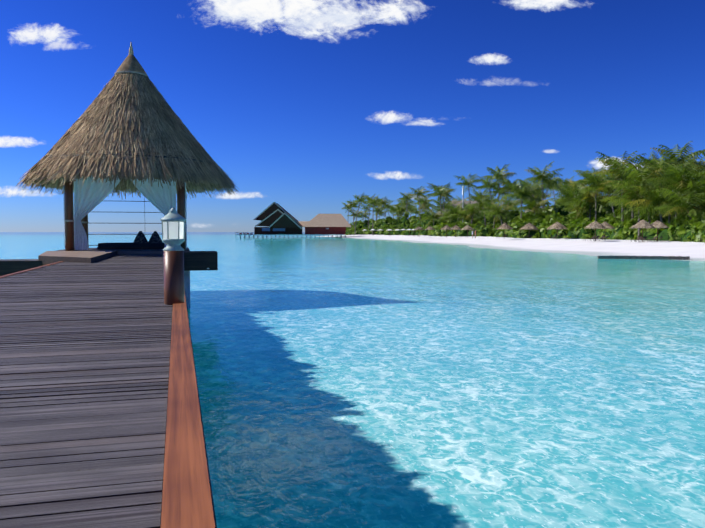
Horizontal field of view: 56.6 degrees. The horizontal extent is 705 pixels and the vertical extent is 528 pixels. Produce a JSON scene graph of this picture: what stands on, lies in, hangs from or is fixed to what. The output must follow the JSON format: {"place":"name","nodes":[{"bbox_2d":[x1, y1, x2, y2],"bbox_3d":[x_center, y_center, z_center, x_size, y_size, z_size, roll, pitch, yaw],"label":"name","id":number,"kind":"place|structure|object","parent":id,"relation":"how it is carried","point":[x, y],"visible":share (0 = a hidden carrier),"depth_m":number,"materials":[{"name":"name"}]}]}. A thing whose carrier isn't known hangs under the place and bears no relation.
{"place":"outdoors","nodes":[
{"label":"outdoors","id":0,"kind":"place"},
{"bbox_2d":[0,259,41,275],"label":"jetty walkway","id":1,"kind":"structure","parent":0,"point":[8,266],"depth_m":18.64,"materials":[{"name":"black wood"}]},
{"bbox_2d":[0,232,704,527],"bbox_3d":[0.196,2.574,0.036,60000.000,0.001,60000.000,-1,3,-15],"label":"lagoon water","id":2,"kind":"structure","parent":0,"point":[352,383],"depth_m":11.12,"materials":[{"name":"blue liquid"}]},
{"bbox_2d":[0,261,216,527],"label":"jetty edge beams and piles","id":3,"kind":"structure","parent":2,"relation":"in","point":[187,499],"depth_m":2.49,"materials":[{"name":"brown wood"}]},
{"bbox_2d":[0,254,172,527],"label":"jetty deck","id":4,"kind":"structure","parent":3,"relation":"on","point":[84,362],"depth_m":3.34,"materials":[{"name":"grey wood"}]},
{"bbox_2d":[38,251,116,265],"bbox_3d":[-8.928,-0.096,20.442,2.400,0.440,7.090,-1,3,-15],"label":"platform step","id":5,"kind":"object","parent":4,"relation":"on","point":[47,257],"visible":0.61,"depth_m":19.04,"materials":[{"name":"wood"}]},
{"bbox_2d":[117,251,162,253],"bbox_3d":[-9.067,-0.347,26.399,4.780,0.460,4.500,-1,3,-15],"label":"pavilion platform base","id":6,"kind":"object","parent":4,"relation":"on","point":[139,252],"visible":0.14,"depth_m":24.37,"materials":[{"name":"wood"}]},
{"bbox_2d":[56,247,189,250],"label":"pavilion floor","id":7,"kind":"structure","parent":6,"relation":"on","point":[95,249],"depth_m":24.56,"materials":[{"name":"brown wood"}]},
{"bbox_2d":[64,118,196,250],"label":"gazebo posts","id":8,"kind":"object","parent":7,"relation":"on","point":[69,219],"visible":0.23,"depth_m":23.67,"materials":[{"name":"brown wood"}]},
{"bbox_2d":[63,175,186,249],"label":"curtains","id":9,"kind":"object","parent":8,"relation":"hanging from","point":[89,195],"visible":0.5,"depth_m":23.84,"materials":[{"name":"white fabric"}]},
{"bbox_2d":[15,73,238,199],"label":"thatched roof","id":10,"kind":"structure","parent":8,"relation":"on","point":[147,124],"depth_m":23.84,"materials":[{"name":"brown plant"}]},
{"bbox_2d":[114,42,147,76],"bbox_3d":[-8.753,-8.111,25.871,1.290,1.360,1.290,-1,3,-15],"label":"roof finial","id":11,"kind":"object","parent":10,"relation":"on","point":[130,63],"visible":0.75,"depth_m":25.54,"materials":[{"name":"grey"}]},
{"bbox_2d":[81,196,176,245],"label":"pavilion rails","id":12,"kind":"object","parent":8,"relation":"attached to","point":[144,201],"visible":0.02,"depth_m":28.02,"materials":[{"name":"grey metal"}]},
{"bbox_2d":[97,231,164,249],"bbox_3d":[-9.002,-0.987,26.800,2.530,0.720,2.000,-1,3,-15],"label":"daybed","id":13,"kind":"object","parent":7,"relation":"on","point":[155,241],"visible":0.92,"depth_m":26.05,"materials":[{"name":"black fabric"}]},
{"bbox_2d":[160,207,185,304],"bbox_3d":[-2.048,0.052,7.499,0.290,1.410,0.290,-1,3,-15],"label":"lantern","id":14,"kind":"object","parent":3,"relation":"on","point":[173,229],"visible":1,"depth_m":7.41,"materials":[{"name":"brown wood"}]},
{"bbox_2d":[184,251,217,308],"bbox_3d":[-5.279,1.131,22.283,1.290,3.110,1.304,-1,3,-15],"label":"support","id":15,"kind":"object","parent":3,"relation":"attached to","point":[199,260],"visible":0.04,"depth_m":21.67,"materials":[{"name":"black wood"}]},
{"bbox_2d":[235,202,350,237],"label":"overwater buildings","id":16,"kind":"structure","parent":2,"relation":"in","point":[275,218],"depth_m":301.89,"materials":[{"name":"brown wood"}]},
{"bbox_2d":[0,0,704,231],"label":"sky","id":17,"kind":"structure","parent":0,"point":[290,119],"materials":[{"name":"blue"}]},
{"bbox_2d":[316,235,704,260],"bbox_3d":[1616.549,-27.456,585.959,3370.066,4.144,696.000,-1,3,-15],"label":"beach","id":18,"kind":"structure","parent":0,"point":[694,251],"depth_m":100.02,"materials":[{"name":"white sand"}]},
{"bbox_2d":[364,229,413,235],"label":"white beach parasols","id":19,"kind":"object","parent":18,"relation":"on","point":[397,229],"visible":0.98,"depth_m":266.21,"materials":[{"name":"white fabric"}]},
{"bbox_2d":[462,186,463,221],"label":"tower","id":20,"kind":"structure","parent":18,"relation":"on","point":[463,197],"depth_m":231.09,"materials":[{"name":"grey"}]},
{"bbox_2d":[437,201,552,218],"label":"island villa roofs","id":21,"kind":"structure","parent":18,"relation":"on","point":[466,202],"depth_m":302.01,"materials":[{"name":"beige"}]},
{"bbox_2d":[369,233,662,241],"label":"beach loungers","id":22,"kind":"object","parent":18,"relation":"on","point":[602,237],"visible":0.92,"depth_m":113.75,"materials":[{"name":"brown wood"}]},
{"bbox_2d":[342,141,704,238],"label":"palm trees","id":23,"kind":"object","parent":18,"relation":"on","point":[648,187],"visible":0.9,"depth_m":142.78,"materials":[{"name":"green plant"}]},
{"bbox_2d":[345,196,704,242],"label":"island shrubs","id":24,"kind":"object","parent":18,"relation":"on","point":[683,229],"visible":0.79,"depth_m":153.37,"materials":[{"name":"green plant"}]},
{"bbox_2d":[446,228,657,241],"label":"umbrella poles","id":25,"kind":"object","parent":18,"relation":"on","point":[595,233],"visible":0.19,"depth_m":108.63,"materials":[{"name":"brown wood"}]},
{"bbox_2d":[440,225,452,229],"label":"beach umbrella","id":26,"kind":"object","parent":25,"relation":"on","point":[446,227],"visible":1,"depth_m":187.41,"materials":[{"name":"beige plant"}]},
{"bbox_2d":[449,225,460,229],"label":"beach umbrella","id":27,"kind":"object","parent":25,"relation":"on","point":[455,227],"visible":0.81,"depth_m":190.67,"materials":[{"name":"beige plant"}]},
{"bbox_2d":[461,225,473,229],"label":"beach umbrella","id":28,"kind":"object","parent":25,"relation":"on","point":[467,227],"visible":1,"depth_m":187.09,"materials":[{"name":"beige plant"}]},
{"bbox_2d":[497,223,512,229],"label":"beach umbrella","id":29,"kind":"object","parent":25,"relation":"on","point":[505,226],"visible":1,"depth_m":147.46,"materials":[{"name":"beige plant"}]},
{"bbox_2d":[520,223,538,229],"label":"beach umbrella","id":30,"kind":"object","parent":25,"relation":"on","point":[529,226],"visible":1,"depth_m":152.00,"materials":[{"name":"beige plant"}]},
{"bbox_2d":[547,221,567,228],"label":"beach umbrella","id":31,"kind":"object","parent":25,"relation":"on","point":[557,225],"visible":0.98,"depth_m":136.16,"materials":[{"name":"beige plant"}]},
{"bbox_2d":[584,221,605,228],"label":"beach umbrella","id":32,"kind":"object","parent":25,"relation":"on","point":[595,225],"visible":1,"depth_m":107.86,"materials":[{"name":"beige plant"}]},
{"bbox_2d":[599,222,614,228],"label":"beach umbrella","id":33,"kind":"object","parent":25,"relation":"on","point":[607,225],"visible":0.54,"depth_m":113.27,"materials":[{"name":"beige plant"}]},
{"bbox_2d":[630,220,655,228],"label":"beach umbrella","id":34,"kind":"object","parent":25,"relation":"on","point":[642,224],"visible":1,"depth_m":97.31,"materials":[{"name":"beige plant"}]},
{"bbox_2d":[646,220,668,228],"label":"beach umbrella","id":35,"kind":"object","parent":25,"relation":"on","point":[658,224],"visible":0.69,"depth_m":99.69,"materials":[{"name":"beige plant"}]},
{"bbox_2d":[597,255,689,259],"bbox_3d":[27.435,-0.517,61.934,7.966,0.528,1.028,1,3,15],"label":"beach sandbag groyne","id":36,"kind":"object","parent":18,"relation":"on","point":[650,257],"visible":0.75,"depth_m":61.31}
]}

